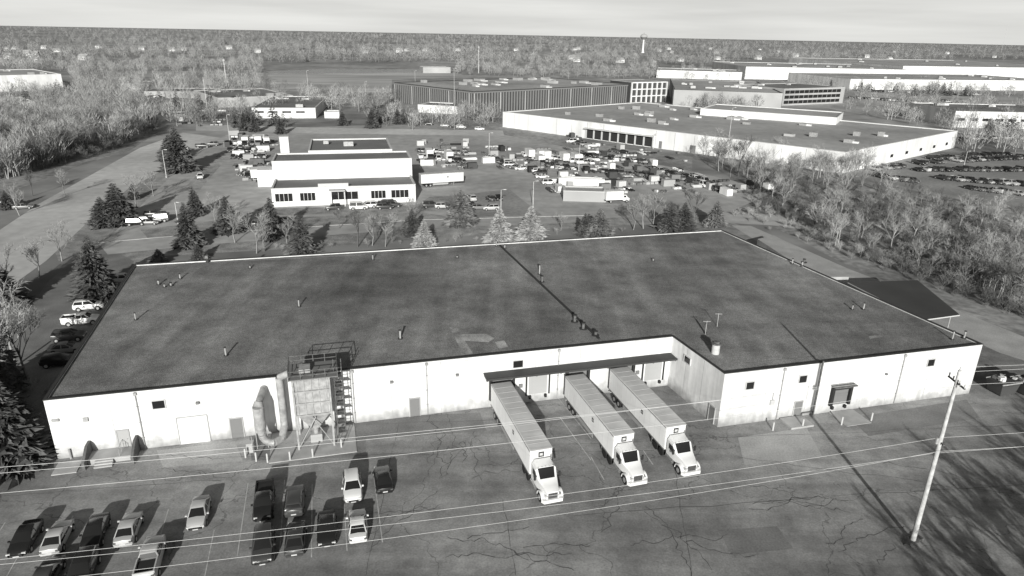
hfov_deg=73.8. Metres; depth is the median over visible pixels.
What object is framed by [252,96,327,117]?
office
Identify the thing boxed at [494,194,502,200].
parked car
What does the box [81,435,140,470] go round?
entrance steps
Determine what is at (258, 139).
box truck
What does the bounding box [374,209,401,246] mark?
bare tree
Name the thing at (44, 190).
ground
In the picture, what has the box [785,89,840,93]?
windows
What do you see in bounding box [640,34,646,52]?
water tower
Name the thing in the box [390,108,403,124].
conifer tree
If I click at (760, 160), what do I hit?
bare tree
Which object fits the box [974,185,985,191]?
parked car
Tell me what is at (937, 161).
parked suv
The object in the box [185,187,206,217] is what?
conifer tree
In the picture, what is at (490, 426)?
power line
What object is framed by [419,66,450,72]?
pond pavilion
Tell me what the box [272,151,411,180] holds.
hall walls
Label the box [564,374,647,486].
semi truck
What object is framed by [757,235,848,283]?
loading ramp
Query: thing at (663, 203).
bare tree
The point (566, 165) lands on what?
parked suv
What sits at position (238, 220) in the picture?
bare tree
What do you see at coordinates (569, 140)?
parked van
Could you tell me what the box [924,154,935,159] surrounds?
parked van
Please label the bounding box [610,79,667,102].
glazed office
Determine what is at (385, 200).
parked van
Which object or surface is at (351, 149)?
coping
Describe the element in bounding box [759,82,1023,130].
apron
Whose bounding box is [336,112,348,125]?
conifer tree
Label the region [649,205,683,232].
conifer tree
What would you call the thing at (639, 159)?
parked van
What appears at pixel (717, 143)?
bare tree
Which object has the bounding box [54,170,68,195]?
bare tree
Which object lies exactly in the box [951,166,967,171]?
pickup truck
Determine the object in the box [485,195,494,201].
parked suv
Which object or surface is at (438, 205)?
parked suv
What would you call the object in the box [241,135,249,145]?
box truck
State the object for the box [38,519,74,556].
parked car
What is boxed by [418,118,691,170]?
gravel yard
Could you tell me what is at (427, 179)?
semi trailer
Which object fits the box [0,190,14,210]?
conifer tree
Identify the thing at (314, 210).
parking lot
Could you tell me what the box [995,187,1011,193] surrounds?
parked van
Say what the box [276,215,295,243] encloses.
bare tree
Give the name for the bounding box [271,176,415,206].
front wing walls
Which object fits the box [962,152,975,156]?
pickup truck
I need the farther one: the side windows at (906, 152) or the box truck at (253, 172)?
the side windows at (906, 152)
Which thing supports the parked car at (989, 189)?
on the car park at (928, 179)
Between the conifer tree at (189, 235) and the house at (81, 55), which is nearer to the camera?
the conifer tree at (189, 235)
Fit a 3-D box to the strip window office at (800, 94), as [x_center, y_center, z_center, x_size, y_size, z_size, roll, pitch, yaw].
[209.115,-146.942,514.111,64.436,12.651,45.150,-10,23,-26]
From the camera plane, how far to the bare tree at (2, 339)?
86.17 m
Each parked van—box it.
[125,217,143,225]
[134,215,148,219]
[153,212,169,221]
[244,171,250,177]
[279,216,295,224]
[349,201,367,210]
[381,199,393,202]
[422,200,434,208]
[436,154,441,160]
[456,124,465,128]
[503,161,514,166]
[541,178,555,184]
[565,138,576,142]
[568,156,574,162]
[588,159,594,164]
[607,154,614,159]
[636,157,643,163]
[642,170,649,177]
[685,176,696,182]
[697,179,705,187]
[699,175,709,179]
[881,163,892,169]
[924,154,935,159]
[957,174,970,181]
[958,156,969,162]
[963,165,973,171]
[969,151,980,155]
[975,166,985,171]
[984,166,994,171]
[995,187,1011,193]
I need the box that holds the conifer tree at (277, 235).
[257,197,289,241]
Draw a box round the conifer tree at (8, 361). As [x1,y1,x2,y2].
[0,336,30,391]
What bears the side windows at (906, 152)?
in the distribution warehouse at (680, 128)
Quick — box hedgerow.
[698,131,888,184]
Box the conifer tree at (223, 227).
[211,195,247,236]
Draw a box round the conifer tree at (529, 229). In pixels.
[514,206,549,241]
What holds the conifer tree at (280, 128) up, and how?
on the yard pavement
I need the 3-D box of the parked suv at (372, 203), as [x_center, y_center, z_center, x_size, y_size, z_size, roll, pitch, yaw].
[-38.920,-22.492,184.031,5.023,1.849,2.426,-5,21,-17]
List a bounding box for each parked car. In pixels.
[5,518,43,557]
[12,203,33,209]
[32,555,65,575]
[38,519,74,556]
[46,341,79,352]
[79,512,110,546]
[112,511,143,546]
[141,218,159,224]
[185,495,211,530]
[284,520,307,557]
[315,509,337,546]
[346,508,368,543]
[372,465,393,494]
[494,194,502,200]
[514,166,526,170]
[535,173,548,178]
[616,149,628,153]
[911,167,923,171]
[963,185,976,190]
[970,178,983,182]
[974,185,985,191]
[982,186,995,192]
[1012,190,1023,195]
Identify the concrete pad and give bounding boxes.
[51,409,870,475]
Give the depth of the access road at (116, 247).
159.60 m
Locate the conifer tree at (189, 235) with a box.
[168,202,208,250]
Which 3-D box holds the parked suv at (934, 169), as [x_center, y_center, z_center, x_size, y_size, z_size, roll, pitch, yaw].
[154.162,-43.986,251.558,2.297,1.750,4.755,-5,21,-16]
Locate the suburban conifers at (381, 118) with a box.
[7,79,1022,133]
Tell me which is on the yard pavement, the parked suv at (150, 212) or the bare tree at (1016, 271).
the parked suv at (150, 212)
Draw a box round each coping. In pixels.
[271,151,411,161]
[271,175,415,188]
[308,138,391,150]
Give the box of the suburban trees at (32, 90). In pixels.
[0,53,1023,151]
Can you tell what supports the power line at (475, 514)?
attached to the utility pole
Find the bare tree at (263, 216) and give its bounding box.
[238,211,272,253]
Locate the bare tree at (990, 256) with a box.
[975,234,1008,286]
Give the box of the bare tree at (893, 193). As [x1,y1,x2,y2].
[885,181,901,206]
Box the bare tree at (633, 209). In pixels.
[627,197,644,229]
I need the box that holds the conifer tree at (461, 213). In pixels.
[440,190,479,228]
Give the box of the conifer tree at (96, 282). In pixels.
[66,236,119,309]
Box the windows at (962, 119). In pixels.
[957,118,1023,121]
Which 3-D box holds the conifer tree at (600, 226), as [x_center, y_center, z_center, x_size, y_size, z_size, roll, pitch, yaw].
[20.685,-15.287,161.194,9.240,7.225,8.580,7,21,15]
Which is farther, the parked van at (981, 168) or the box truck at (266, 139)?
the box truck at (266, 139)
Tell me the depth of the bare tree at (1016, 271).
122.26 m
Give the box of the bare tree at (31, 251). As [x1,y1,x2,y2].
[19,233,50,277]
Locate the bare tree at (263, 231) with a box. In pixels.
[252,217,275,251]
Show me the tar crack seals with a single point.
(790, 499)
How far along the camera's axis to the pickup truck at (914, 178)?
229.30 m
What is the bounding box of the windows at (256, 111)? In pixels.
[256,111,304,112]
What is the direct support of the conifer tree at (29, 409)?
on the verge
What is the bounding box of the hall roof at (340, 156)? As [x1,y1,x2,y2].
[274,152,408,160]
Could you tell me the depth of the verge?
168.84 m
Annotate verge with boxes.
[28,215,708,460]
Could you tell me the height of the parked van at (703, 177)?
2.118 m
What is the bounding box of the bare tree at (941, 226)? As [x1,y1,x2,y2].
[923,219,950,260]
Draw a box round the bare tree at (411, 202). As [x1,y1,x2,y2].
[403,197,417,211]
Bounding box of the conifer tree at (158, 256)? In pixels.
[148,249,169,262]
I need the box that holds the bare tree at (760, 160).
[751,144,780,181]
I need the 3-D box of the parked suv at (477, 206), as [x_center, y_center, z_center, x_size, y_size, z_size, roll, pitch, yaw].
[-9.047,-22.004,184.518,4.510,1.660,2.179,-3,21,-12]
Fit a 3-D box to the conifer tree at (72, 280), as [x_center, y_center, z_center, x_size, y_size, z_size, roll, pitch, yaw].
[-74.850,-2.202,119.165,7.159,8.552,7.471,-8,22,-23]
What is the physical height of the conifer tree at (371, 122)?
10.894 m
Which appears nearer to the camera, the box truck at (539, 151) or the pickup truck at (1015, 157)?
the box truck at (539, 151)
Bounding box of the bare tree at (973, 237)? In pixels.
[955,226,981,270]
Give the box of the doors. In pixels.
[115,362,853,447]
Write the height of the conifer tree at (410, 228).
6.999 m
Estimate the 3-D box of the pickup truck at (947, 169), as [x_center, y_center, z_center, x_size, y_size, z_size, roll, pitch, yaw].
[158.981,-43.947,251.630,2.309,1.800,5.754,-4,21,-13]
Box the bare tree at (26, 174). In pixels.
[22,168,34,195]
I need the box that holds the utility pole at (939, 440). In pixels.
[910,367,965,540]
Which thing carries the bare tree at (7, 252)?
on the ground at (44, 190)
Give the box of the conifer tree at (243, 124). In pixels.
[237,111,248,130]
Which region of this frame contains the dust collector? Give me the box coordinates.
[246,352,346,453]
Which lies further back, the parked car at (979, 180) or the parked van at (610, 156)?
the parked van at (610, 156)
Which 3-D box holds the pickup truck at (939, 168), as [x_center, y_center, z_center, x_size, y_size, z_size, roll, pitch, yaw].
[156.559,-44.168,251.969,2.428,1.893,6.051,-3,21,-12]
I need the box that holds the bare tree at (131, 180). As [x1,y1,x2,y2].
[122,173,143,208]
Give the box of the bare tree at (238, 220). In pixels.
[222,203,244,242]
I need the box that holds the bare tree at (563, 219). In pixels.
[555,212,567,229]
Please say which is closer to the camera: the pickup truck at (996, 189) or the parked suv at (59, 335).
the parked suv at (59, 335)
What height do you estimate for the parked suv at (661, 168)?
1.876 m
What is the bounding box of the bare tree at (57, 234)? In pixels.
[43,219,74,260]
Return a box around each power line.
[0,432,1023,559]
[0,447,1012,564]
[5,382,1014,492]
[6,365,1009,472]
[7,369,1014,466]
[84,446,1023,575]
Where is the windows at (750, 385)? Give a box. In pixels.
[151,354,935,409]
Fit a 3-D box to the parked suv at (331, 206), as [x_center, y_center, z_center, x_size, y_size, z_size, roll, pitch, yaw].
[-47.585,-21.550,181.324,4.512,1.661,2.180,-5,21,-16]
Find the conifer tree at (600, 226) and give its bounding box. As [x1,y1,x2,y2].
[583,208,616,237]
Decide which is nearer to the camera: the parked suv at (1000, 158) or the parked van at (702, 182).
the parked van at (702, 182)
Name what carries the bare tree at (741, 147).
on the scrub floor at (972, 304)
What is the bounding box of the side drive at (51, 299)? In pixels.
[20,245,133,405]
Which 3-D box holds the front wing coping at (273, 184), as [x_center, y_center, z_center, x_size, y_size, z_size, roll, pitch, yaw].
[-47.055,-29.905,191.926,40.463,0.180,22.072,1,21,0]
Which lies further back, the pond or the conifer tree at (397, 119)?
the pond
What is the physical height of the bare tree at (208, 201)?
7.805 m
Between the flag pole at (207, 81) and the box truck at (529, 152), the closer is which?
the box truck at (529, 152)
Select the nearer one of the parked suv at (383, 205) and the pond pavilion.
the parked suv at (383, 205)
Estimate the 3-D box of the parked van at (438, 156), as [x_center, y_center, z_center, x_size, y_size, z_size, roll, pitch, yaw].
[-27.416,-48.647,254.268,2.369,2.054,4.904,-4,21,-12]
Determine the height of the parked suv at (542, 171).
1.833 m
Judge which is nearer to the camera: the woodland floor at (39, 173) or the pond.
the woodland floor at (39, 173)
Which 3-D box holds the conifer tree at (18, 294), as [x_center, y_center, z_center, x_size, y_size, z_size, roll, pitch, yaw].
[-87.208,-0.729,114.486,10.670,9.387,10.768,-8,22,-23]
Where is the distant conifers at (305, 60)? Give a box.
[1,28,1022,64]
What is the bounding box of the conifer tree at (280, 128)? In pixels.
[274,118,286,133]
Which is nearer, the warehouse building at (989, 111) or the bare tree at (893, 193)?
the bare tree at (893, 193)
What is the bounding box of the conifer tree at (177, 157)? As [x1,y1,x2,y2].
[154,126,203,174]
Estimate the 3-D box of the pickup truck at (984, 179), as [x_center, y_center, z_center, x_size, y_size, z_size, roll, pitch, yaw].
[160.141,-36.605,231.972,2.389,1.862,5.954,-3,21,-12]
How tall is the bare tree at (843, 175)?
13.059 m
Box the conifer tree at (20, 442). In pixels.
[0,382,58,490]
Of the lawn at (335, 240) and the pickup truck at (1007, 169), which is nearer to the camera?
the lawn at (335, 240)
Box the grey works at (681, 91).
[669,79,782,107]
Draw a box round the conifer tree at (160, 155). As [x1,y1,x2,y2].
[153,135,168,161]
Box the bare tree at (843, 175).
[829,164,859,208]
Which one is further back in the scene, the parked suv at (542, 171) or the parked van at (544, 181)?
the parked suv at (542, 171)
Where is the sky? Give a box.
[0,0,1023,44]
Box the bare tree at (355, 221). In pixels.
[349,206,361,246]
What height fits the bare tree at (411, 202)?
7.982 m
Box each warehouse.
[0,69,62,91]
[42,230,983,458]
[503,102,957,172]
[656,68,741,79]
[712,61,909,79]
[787,72,1023,90]
[789,58,1023,77]
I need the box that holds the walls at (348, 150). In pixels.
[308,139,391,152]
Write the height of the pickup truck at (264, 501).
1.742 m
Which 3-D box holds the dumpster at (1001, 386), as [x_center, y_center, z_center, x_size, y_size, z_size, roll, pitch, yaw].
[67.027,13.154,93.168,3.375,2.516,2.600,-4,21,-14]
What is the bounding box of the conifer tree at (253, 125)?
[247,113,260,132]
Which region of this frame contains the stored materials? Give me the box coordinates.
[172,108,773,195]
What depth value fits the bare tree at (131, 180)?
175.81 m
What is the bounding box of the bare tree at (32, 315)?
[0,308,47,385]
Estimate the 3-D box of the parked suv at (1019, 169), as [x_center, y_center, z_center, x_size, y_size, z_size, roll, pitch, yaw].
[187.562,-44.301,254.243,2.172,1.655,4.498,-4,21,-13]
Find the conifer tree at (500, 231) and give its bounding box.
[481,208,517,243]
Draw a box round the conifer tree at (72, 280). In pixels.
[64,253,81,301]
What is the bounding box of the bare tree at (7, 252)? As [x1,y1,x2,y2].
[0,241,19,271]
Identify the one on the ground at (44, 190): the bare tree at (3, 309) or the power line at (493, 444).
the bare tree at (3, 309)
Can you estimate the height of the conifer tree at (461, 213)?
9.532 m
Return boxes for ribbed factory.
[394,77,627,113]
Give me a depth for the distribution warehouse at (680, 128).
304.47 m
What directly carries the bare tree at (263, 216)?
on the ground at (44, 190)
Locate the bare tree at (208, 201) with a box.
[203,191,221,221]
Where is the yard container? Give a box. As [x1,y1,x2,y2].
[559,176,604,185]
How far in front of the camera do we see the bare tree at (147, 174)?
191.16 m
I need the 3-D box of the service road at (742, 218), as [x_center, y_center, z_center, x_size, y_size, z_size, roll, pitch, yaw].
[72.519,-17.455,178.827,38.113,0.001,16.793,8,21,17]
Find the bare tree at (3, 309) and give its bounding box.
[0,276,47,365]
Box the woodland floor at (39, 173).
[0,108,159,195]
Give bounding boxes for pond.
[265,69,452,73]
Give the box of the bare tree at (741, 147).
[733,134,756,175]
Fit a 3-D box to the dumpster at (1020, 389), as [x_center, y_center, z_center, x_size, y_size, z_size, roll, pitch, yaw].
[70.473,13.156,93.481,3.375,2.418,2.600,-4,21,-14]
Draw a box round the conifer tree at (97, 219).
[80,197,117,229]
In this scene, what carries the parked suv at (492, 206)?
on the office car park at (512, 204)
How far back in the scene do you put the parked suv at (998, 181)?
228.94 m
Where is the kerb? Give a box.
[98,215,590,242]
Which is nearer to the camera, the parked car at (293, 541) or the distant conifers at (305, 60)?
the parked car at (293, 541)
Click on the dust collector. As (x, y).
(312, 392)
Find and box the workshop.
[194,88,292,107]
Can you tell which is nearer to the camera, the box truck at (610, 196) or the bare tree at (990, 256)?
the bare tree at (990, 256)
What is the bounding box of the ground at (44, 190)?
[0,26,1023,365]
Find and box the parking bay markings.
[0,398,652,575]
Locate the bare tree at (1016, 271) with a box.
[997,249,1023,304]
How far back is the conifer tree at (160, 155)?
241.92 m
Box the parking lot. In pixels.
[0,223,1023,575]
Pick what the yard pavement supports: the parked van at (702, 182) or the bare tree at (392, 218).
the parked van at (702, 182)
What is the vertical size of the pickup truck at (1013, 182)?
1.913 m
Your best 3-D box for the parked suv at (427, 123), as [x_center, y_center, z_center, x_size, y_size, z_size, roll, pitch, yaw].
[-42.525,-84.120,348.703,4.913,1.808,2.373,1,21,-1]
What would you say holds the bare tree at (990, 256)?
on the scrub floor at (972, 304)
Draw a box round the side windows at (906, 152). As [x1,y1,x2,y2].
[890,142,947,157]
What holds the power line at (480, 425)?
attached to the utility pole at (939, 440)
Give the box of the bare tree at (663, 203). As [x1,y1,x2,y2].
[645,189,667,224]
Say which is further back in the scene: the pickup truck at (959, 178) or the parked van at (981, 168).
the parked van at (981, 168)
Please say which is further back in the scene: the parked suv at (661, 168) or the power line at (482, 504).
the parked suv at (661, 168)
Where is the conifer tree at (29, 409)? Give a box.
[16,394,55,454]
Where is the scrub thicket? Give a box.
[742,169,1023,317]
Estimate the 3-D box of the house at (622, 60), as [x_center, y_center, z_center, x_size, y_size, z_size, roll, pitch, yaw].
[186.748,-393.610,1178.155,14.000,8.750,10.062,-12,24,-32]
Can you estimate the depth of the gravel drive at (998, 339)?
115.04 m
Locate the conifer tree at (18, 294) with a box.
[0,268,33,313]
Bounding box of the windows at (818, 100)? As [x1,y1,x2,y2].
[784,99,838,103]
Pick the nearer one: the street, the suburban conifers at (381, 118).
the street
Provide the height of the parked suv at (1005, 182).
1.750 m
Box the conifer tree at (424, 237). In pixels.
[410,220,438,247]
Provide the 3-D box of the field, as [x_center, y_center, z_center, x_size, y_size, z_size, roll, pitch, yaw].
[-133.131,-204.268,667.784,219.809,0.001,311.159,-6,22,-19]
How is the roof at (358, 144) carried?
attached to the walls at (348, 150)
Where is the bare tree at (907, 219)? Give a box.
[898,199,938,251]
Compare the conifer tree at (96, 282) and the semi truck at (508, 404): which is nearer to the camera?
the semi truck at (508, 404)
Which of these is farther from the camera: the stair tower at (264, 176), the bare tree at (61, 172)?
the stair tower at (264, 176)
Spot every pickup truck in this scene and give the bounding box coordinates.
[59,312,99,326]
[132,534,166,575]
[195,143,209,147]
[251,478,275,521]
[499,160,514,165]
[544,161,550,167]
[587,143,599,147]
[711,179,722,185]
[867,165,881,170]
[873,172,885,178]
[884,174,898,180]
[895,175,909,181]
[905,176,919,183]
[911,159,926,165]
[921,166,931,171]
[933,165,944,171]
[933,174,951,180]
[940,166,951,171]
[949,157,963,162]
[949,175,965,181]
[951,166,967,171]
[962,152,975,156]
[968,176,976,182]
[979,177,992,183]
[981,151,994,156]
[991,187,1002,193]
[1001,166,1013,171]
[1002,178,1019,185]
[1009,155,1020,159]
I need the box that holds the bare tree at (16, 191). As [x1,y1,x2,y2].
[1,182,23,215]
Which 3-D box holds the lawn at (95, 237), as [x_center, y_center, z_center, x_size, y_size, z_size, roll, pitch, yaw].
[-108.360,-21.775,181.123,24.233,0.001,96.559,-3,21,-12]
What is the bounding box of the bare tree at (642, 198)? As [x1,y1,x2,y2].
[632,193,653,228]
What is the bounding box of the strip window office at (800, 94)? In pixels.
[737,83,844,105]
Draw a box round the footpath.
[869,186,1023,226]
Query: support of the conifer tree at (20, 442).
on the verge
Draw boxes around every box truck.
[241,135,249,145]
[250,167,256,178]
[254,135,262,145]
[263,136,269,145]
[425,148,433,158]
[444,150,452,161]
[524,148,534,157]
[535,154,545,164]
[536,149,544,154]
[543,149,550,159]
[559,151,569,161]
[571,152,578,163]
[572,152,583,164]
[604,189,629,202]
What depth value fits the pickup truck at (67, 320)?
108.60 m
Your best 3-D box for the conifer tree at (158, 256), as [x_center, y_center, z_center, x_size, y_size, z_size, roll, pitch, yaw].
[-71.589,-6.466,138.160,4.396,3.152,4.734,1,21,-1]
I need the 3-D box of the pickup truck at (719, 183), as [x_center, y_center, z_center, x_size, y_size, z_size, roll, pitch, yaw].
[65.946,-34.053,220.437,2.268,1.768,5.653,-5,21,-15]
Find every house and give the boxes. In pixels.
[78,53,90,59]
[616,57,624,62]
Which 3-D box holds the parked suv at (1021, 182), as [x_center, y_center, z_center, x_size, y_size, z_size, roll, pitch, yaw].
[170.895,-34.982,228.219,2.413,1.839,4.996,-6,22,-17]
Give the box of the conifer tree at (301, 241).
[282,216,321,254]
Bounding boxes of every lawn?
[55,173,169,260]
[141,212,483,255]
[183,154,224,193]
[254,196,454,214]
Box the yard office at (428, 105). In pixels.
[418,102,463,113]
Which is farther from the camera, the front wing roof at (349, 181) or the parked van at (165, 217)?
the front wing roof at (349, 181)
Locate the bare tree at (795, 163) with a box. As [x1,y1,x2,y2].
[785,156,808,192]
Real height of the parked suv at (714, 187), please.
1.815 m
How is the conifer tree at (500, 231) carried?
on the ground at (44, 190)
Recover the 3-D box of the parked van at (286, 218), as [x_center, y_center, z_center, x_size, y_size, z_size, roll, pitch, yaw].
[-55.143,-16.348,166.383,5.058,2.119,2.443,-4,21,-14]
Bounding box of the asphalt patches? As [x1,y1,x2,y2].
[157,400,978,554]
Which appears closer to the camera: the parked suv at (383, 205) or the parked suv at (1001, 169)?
the parked suv at (383, 205)
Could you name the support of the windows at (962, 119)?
in the warehouse building at (989, 111)
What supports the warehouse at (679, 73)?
on the ground at (44, 190)
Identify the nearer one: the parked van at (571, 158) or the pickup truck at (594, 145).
the parked van at (571, 158)
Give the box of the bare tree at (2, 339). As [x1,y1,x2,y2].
[0,298,34,352]
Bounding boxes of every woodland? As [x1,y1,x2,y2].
[0,86,159,178]
[740,143,1023,301]
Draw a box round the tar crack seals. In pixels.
[13,414,1023,575]
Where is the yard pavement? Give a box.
[107,124,775,240]
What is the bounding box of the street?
[0,133,218,282]
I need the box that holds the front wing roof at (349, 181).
[274,177,412,187]
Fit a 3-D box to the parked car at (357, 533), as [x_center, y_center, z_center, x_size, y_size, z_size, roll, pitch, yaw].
[-14.769,22.588,65.285,2.136,1.448,4.626,-4,21,-13]
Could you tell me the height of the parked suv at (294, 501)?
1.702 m
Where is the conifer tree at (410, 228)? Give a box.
[399,209,421,237]
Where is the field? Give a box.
[257,72,467,92]
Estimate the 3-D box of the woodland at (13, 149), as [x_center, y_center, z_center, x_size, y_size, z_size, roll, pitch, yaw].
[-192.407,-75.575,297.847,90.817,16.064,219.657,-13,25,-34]
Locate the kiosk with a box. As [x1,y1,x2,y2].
[324,110,340,117]
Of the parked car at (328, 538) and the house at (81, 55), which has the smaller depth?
the parked car at (328, 538)
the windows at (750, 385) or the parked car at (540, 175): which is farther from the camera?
the parked car at (540, 175)
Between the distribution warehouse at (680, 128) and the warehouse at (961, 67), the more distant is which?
the warehouse at (961, 67)
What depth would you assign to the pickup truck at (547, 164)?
243.83 m
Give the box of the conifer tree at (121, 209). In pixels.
[101,183,138,228]
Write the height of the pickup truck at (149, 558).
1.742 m
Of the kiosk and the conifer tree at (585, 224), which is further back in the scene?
the kiosk
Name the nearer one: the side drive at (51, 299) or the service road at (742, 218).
the side drive at (51, 299)
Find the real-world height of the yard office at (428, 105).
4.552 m
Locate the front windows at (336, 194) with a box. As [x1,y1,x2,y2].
[274,189,408,205]
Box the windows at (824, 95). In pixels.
[784,94,839,98]
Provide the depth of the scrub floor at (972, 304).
159.99 m
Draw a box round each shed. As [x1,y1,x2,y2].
[16,97,34,108]
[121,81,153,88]
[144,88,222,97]
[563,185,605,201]
[848,280,959,327]
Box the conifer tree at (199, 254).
[188,244,211,260]
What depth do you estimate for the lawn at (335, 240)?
159.91 m
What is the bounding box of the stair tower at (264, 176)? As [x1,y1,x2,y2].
[256,135,289,186]
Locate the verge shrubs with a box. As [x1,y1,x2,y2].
[22,207,833,445]
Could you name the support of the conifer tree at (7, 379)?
on the verge
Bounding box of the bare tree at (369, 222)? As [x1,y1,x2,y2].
[359,211,375,245]
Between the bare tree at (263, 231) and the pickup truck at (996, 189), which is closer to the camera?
the bare tree at (263, 231)
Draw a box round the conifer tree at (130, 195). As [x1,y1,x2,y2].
[126,183,140,200]
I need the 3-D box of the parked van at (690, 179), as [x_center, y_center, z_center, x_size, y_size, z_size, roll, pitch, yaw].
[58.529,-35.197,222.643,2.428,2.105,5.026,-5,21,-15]
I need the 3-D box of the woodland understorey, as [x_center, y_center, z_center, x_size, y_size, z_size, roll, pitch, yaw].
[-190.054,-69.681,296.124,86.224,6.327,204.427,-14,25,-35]
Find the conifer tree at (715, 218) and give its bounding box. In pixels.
[702,200,729,227]
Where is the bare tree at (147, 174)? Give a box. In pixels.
[138,169,157,195]
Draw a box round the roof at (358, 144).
[310,139,389,149]
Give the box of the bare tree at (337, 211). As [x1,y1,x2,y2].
[333,205,345,227]
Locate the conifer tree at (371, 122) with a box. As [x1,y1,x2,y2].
[364,108,381,128]
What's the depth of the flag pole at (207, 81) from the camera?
378.45 m
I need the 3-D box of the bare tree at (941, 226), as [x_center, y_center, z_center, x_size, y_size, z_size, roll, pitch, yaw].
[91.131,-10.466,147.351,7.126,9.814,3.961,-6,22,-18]
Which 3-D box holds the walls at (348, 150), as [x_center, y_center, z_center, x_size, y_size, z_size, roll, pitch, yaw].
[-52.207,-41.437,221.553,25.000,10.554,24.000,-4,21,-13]
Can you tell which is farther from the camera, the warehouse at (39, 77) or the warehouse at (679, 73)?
the warehouse at (679, 73)
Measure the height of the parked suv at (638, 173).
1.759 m
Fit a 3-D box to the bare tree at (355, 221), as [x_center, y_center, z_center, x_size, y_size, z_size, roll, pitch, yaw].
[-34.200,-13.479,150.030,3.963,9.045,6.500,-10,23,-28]
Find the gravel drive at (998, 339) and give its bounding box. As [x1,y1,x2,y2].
[732,225,1023,359]
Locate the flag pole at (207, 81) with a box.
[203,79,211,104]
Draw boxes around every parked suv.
[38,352,72,368]
[49,328,86,343]
[64,545,101,575]
[71,299,104,311]
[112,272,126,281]
[143,209,163,214]
[148,215,161,220]
[196,172,203,179]
[206,141,218,145]
[249,522,275,565]
[250,219,260,227]
[261,152,266,158]
[283,484,305,517]
[324,203,341,210]
[341,467,363,502]
[364,200,376,207]
[376,202,392,209]
[386,201,400,207]
[424,121,433,124]
[434,202,445,208]
[467,194,476,200]
[471,203,485,209]
[475,126,484,130]
[482,203,498,210]
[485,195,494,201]
[533,169,547,174]
[563,163,570,169]
[579,141,589,145]
[634,170,643,176]
[656,166,664,172]
[711,184,719,190]
[927,166,936,171]
[928,159,941,163]
[936,155,944,158]
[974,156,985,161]
[992,179,1002,184]
[994,156,1002,160]
[994,166,1003,171]
[997,178,1010,184]
[1013,167,1022,171]
[1015,179,1023,185]
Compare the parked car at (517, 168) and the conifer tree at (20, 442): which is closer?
the conifer tree at (20, 442)
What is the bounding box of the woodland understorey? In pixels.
[0,106,158,175]
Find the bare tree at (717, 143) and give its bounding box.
[709,127,738,170]
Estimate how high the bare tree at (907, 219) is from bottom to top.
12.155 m
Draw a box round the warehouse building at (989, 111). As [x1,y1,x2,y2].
[907,102,1023,128]
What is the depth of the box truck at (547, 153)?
256.71 m
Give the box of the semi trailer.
[419,170,463,186]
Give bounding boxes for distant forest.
[0,26,1023,64]
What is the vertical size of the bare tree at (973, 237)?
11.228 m
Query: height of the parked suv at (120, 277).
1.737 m
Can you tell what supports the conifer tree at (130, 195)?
on the lawn at (95, 237)
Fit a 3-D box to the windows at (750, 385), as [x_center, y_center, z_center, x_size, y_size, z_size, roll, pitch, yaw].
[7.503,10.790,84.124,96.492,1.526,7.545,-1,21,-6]
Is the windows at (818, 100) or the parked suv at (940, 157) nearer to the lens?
the parked suv at (940, 157)
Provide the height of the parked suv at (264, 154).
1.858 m
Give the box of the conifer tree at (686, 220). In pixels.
[676,202,698,231]
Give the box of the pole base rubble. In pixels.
[902,535,923,547]
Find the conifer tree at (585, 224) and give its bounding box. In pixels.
[573,213,590,236]
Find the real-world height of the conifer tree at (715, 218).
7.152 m
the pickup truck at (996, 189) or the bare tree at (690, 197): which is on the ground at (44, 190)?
the bare tree at (690, 197)
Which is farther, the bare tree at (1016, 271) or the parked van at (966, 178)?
the parked van at (966, 178)
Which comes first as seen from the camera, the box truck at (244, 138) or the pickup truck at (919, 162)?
the pickup truck at (919, 162)
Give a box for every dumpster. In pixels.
[986,374,1022,395]
[1009,374,1023,394]
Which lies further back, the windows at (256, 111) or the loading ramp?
the windows at (256, 111)
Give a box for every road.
[99,216,590,253]
[196,124,503,135]
[329,98,391,103]
[723,212,863,234]
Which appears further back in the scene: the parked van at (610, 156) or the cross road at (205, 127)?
the cross road at (205, 127)
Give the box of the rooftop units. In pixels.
[323,140,353,145]
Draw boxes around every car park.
[451,189,540,216]
[851,151,1023,206]
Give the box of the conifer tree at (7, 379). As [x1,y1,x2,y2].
[0,365,31,407]
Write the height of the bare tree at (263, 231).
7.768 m
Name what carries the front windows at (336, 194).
attached to the front wing walls at (323, 196)
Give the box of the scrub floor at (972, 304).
[725,163,1023,335]
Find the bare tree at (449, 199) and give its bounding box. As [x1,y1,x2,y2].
[444,191,456,219]
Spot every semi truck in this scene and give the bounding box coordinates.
[491,382,562,503]
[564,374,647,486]
[609,367,700,475]
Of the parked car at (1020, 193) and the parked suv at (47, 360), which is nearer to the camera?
the parked suv at (47, 360)
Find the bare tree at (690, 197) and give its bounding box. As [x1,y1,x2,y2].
[680,184,709,221]
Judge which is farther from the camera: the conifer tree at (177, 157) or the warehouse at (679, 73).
the warehouse at (679, 73)
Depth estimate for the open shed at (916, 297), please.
115.89 m
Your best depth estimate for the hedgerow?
232.13 m
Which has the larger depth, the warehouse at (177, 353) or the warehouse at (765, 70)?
the warehouse at (765, 70)
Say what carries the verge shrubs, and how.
on the ground at (44, 190)

